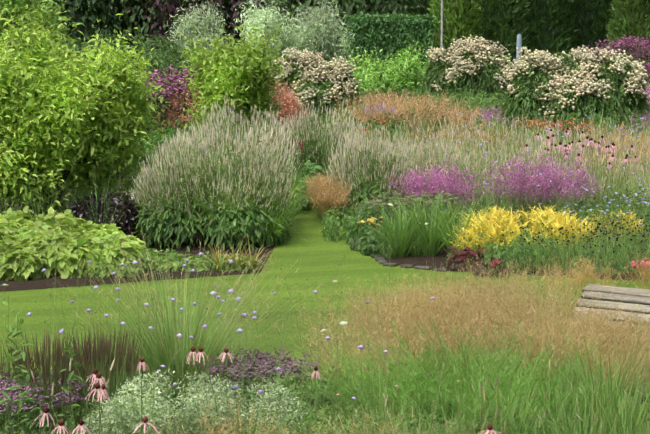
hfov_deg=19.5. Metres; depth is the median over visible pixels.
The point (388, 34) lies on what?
boundary hedge
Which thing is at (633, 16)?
arborvitae
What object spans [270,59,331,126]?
fleece flower
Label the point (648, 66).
joe pye heads
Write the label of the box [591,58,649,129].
fleece flower
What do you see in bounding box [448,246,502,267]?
sedum heads
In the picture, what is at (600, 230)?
flowering plants
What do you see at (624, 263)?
flowers
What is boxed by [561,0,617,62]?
arborvitae
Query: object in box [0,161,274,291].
bed soil
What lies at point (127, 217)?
dark ninebark leaves
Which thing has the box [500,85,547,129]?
fleece flower
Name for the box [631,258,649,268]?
flowers
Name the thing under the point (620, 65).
fleece flower plumes
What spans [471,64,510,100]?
fleece flower
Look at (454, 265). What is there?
sedum leaves
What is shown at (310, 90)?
fleece flower plumes
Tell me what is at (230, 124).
persicaria
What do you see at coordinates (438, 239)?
crocosmia blades
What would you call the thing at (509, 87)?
fleece flower plumes
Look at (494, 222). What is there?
goldenrod sprays
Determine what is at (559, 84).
fleece flower plumes
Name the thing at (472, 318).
ornamental grass
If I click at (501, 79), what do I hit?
fleece flower plumes
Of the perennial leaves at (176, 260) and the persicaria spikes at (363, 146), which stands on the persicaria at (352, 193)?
the persicaria spikes at (363, 146)
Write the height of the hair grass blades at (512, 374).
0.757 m
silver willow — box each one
[166,0,235,64]
[234,0,311,72]
[286,0,359,68]
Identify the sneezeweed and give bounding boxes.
[351,102,601,158]
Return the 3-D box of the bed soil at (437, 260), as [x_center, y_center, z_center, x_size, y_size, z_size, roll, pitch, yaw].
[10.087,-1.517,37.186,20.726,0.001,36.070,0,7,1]
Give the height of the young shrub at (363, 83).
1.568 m
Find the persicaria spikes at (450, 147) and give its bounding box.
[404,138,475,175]
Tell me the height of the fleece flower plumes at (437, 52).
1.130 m
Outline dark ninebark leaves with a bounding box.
[68,192,143,239]
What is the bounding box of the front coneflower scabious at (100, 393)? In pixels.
[33,252,499,433]
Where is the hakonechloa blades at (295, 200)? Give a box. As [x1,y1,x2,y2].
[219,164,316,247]
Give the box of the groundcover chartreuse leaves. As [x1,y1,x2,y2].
[0,206,148,280]
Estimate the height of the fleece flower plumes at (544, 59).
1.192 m
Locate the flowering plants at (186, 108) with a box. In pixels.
[159,87,298,146]
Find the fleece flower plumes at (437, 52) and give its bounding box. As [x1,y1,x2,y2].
[426,45,465,93]
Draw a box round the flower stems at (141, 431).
[49,256,399,433]
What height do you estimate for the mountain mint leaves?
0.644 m
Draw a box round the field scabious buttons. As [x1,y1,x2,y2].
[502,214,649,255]
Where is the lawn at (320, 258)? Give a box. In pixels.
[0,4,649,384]
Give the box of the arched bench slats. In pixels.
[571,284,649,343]
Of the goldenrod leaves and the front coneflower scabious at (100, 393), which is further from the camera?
the goldenrod leaves
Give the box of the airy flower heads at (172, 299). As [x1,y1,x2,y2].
[1,251,434,372]
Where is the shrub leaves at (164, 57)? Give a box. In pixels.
[59,34,211,139]
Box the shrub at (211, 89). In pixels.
[177,16,295,139]
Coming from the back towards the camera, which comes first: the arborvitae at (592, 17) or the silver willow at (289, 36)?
the arborvitae at (592, 17)
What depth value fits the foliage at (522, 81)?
37.35 m
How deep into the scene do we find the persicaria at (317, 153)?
28.85 m
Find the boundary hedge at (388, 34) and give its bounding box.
[341,12,436,72]
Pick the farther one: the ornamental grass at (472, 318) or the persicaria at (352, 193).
the persicaria at (352, 193)
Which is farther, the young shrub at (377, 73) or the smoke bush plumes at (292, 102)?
the young shrub at (377, 73)
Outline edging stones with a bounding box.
[371,254,447,271]
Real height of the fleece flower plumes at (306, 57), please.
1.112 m
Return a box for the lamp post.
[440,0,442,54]
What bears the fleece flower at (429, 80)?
on the lawn at (320, 258)
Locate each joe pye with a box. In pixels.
[136,69,199,144]
[598,36,649,84]
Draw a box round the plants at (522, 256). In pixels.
[479,216,649,274]
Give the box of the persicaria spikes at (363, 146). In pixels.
[324,127,417,196]
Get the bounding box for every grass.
[0,350,158,433]
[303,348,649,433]
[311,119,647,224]
[440,287,649,433]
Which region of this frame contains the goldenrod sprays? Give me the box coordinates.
[446,204,643,252]
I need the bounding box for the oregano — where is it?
[0,347,318,433]
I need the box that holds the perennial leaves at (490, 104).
[0,84,649,263]
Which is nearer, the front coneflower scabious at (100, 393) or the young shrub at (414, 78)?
the front coneflower scabious at (100, 393)
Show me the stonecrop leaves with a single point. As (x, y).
(365, 205)
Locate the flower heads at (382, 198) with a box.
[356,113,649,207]
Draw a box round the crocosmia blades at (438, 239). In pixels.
[351,179,490,257]
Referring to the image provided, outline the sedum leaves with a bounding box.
[445,255,511,276]
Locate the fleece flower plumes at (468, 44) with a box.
[439,34,511,83]
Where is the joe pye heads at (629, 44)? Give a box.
[580,34,649,72]
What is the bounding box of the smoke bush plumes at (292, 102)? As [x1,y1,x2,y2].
[149,72,318,132]
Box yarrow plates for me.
[356,216,382,225]
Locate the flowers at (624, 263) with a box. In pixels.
[553,201,649,275]
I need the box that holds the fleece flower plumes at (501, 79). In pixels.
[476,59,510,86]
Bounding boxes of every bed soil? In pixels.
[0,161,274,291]
[347,90,648,280]
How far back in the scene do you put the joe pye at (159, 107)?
32.55 m
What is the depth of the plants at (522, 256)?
20.77 m
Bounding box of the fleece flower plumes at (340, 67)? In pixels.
[314,56,362,101]
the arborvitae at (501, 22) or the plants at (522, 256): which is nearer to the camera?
the plants at (522, 256)
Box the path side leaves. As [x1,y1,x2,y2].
[319,206,398,256]
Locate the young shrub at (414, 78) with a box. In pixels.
[380,42,428,97]
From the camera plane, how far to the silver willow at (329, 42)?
55.49 m
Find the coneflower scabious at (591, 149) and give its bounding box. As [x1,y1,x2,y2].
[419,112,649,261]
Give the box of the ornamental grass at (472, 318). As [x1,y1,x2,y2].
[147,252,649,433]
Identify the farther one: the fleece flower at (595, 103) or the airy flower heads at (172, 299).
the fleece flower at (595, 103)
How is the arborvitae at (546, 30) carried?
on the lawn at (320, 258)
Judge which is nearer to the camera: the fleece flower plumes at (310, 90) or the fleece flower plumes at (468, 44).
the fleece flower plumes at (310, 90)
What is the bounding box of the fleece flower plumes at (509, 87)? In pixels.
[500,80,547,100]
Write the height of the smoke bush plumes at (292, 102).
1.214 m
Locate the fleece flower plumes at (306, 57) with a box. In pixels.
[270,47,331,97]
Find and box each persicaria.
[132,124,298,251]
[192,105,299,180]
[285,106,368,174]
[327,135,419,219]
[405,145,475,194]
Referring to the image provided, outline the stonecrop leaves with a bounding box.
[351,202,470,230]
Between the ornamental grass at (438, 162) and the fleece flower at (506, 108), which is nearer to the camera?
the ornamental grass at (438, 162)
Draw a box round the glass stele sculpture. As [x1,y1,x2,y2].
[516,34,521,64]
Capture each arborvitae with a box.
[427,0,486,59]
[472,0,533,68]
[517,0,581,55]
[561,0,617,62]
[605,0,649,68]
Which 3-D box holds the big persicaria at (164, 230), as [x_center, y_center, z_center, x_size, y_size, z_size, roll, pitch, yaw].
[-1.399,-0.471,23.819,2.148,1.567,3.602,0,7,1]
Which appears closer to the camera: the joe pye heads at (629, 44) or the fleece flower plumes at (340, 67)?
the fleece flower plumes at (340, 67)
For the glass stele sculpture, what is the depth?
51.71 m
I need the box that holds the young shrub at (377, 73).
[343,45,408,95]
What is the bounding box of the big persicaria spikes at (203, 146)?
[125,114,296,224]
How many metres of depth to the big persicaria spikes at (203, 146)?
22.95 m
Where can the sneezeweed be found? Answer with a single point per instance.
(538, 123)
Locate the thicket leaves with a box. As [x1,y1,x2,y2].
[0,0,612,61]
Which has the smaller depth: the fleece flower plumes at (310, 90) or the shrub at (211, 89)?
the shrub at (211, 89)
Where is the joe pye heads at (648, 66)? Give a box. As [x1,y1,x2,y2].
[637,62,649,80]
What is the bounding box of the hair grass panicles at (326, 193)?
[299,88,649,223]
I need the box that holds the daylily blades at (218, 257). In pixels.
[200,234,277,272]
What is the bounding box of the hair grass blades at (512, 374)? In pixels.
[320,287,649,416]
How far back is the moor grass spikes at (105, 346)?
13.01 m
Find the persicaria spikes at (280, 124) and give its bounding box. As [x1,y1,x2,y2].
[191,92,300,168]
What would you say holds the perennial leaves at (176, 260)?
on the bed soil at (42, 283)
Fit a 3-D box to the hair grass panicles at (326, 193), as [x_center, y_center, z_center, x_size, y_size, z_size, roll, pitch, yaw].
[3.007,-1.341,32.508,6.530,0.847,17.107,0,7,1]
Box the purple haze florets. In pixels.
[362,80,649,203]
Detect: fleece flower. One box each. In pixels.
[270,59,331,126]
[296,79,341,126]
[327,67,360,116]
[420,56,467,103]
[442,47,505,103]
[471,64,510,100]
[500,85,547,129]
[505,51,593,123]
[545,78,618,129]
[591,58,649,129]
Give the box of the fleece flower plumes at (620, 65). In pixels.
[564,46,649,101]
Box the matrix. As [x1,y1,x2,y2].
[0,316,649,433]
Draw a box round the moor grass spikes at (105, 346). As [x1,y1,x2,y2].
[0,324,147,386]
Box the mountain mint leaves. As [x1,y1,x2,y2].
[79,368,308,433]
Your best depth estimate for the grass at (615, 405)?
12.57 m
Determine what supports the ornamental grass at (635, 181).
on the bed soil at (437, 260)
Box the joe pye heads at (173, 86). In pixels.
[118,64,200,110]
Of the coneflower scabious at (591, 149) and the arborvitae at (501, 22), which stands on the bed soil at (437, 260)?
the coneflower scabious at (591, 149)
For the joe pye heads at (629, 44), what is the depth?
49.40 m
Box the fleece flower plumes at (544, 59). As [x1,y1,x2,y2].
[503,45,604,94]
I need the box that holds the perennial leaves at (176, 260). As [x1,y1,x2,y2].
[87,248,260,277]
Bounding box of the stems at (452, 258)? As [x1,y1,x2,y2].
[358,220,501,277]
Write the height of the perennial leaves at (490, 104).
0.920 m
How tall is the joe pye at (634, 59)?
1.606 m
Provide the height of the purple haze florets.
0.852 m
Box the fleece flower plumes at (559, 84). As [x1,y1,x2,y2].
[539,63,614,117]
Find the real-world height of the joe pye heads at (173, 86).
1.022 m
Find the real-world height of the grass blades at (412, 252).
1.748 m
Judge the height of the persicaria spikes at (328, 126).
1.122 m
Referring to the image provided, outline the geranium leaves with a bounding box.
[266,373,521,433]
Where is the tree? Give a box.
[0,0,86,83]
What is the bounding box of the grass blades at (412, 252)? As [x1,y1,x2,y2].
[0,72,649,259]
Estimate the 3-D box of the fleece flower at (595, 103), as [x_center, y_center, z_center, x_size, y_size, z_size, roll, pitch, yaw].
[4.999,-2.053,37.265,1.506,1.349,1.279,0,7,1]
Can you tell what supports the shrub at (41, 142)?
on the bed soil at (42, 283)
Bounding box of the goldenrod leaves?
[454,219,638,262]
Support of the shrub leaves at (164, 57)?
on the bed soil at (42, 283)
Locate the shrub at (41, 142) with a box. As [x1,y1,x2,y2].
[0,5,170,217]
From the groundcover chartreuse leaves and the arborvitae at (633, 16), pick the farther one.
the arborvitae at (633, 16)
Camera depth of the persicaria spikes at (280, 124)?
27.05 m
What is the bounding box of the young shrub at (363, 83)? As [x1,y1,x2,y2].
[351,62,385,98]
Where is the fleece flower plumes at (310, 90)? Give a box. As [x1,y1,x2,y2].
[293,67,342,104]
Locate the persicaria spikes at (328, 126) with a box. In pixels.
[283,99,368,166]
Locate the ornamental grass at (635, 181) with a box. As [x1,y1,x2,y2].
[361,122,649,230]
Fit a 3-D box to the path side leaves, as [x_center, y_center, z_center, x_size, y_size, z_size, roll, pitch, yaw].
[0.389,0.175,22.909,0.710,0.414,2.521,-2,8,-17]

